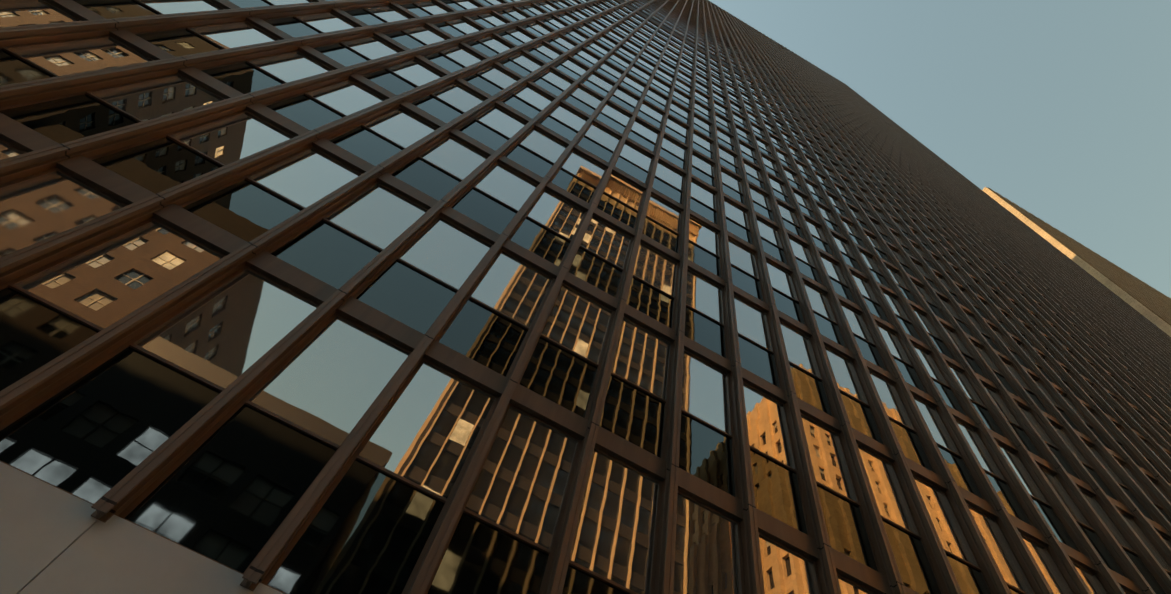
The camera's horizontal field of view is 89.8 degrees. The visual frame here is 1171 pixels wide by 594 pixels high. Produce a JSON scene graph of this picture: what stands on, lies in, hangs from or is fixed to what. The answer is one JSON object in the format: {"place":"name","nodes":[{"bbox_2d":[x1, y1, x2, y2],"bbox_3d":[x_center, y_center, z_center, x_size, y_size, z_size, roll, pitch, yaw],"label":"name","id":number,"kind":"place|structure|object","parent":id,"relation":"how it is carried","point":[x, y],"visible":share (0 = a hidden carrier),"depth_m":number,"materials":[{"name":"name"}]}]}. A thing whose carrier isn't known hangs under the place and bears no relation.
{"place":"outdoors","nodes":[
{"label":"outdoors","id":0,"kind":"place"},
{"bbox_2d":[0,462,283,593],"bbox_3d":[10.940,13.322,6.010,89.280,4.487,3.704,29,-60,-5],"label":"tower base","id":1,"kind":"object","parent":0,"point":[54,540],"visible":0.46,"depth_m":5.03,"materials":[{"name":"beige concrete"}]},
{"bbox_2d":[2,14,748,593],"bbox_3d":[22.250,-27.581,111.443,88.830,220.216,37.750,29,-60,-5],"label":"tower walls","id":2,"kind":"structure","parent":0,"point":[392,256],"depth_m":9.32,"materials":[{"name":"brown metal"}]},
{"bbox_2d":[0,0,1170,593],"bbox_3d":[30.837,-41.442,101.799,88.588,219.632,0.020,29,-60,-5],"label":"window glass","id":3,"kind":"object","parent":2,"relation":"attached to","point":[230,492],"depth_m":9.95,"materials":[{"name":"blue glass"}]},
{"bbox_2d":[0,0,1170,593],"bbox_3d":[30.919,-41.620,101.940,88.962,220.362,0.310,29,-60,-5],"label":"building facade","id":4,"kind":"structure","parent":2,"relation":"attached to","point":[1092,324],"depth_m":14.07,"materials":[{"name":"brown metal"}]},
{"bbox_2d":[709,0,1170,297],"label":"sky","id":5,"kind":"structure","parent":0,"point":[1061,109],"materials":[{"name":"blue"}]},
{"label":"ground","id":6,"kind":"structure","parent":0,"visible":0},
{"bbox_2d":[988,187,1170,325],"bbox_3d":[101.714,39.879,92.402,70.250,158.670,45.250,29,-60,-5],"label":"stone tower","id":7,"kind":"structure","parent":6,"relation":"on","point":[1154,301],"depth_m":113.97,"materials":[{"name":"stone"}]},
{"bbox_2d":[982,187,1170,336],"bbox_3d":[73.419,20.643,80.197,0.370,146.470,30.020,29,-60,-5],"label":"building wall","id":8,"kind":"structure","parent":7,"relation":"attached to","point":[1157,321],"depth_m":99.28,"materials":[{"name":"stone"}]}
]}

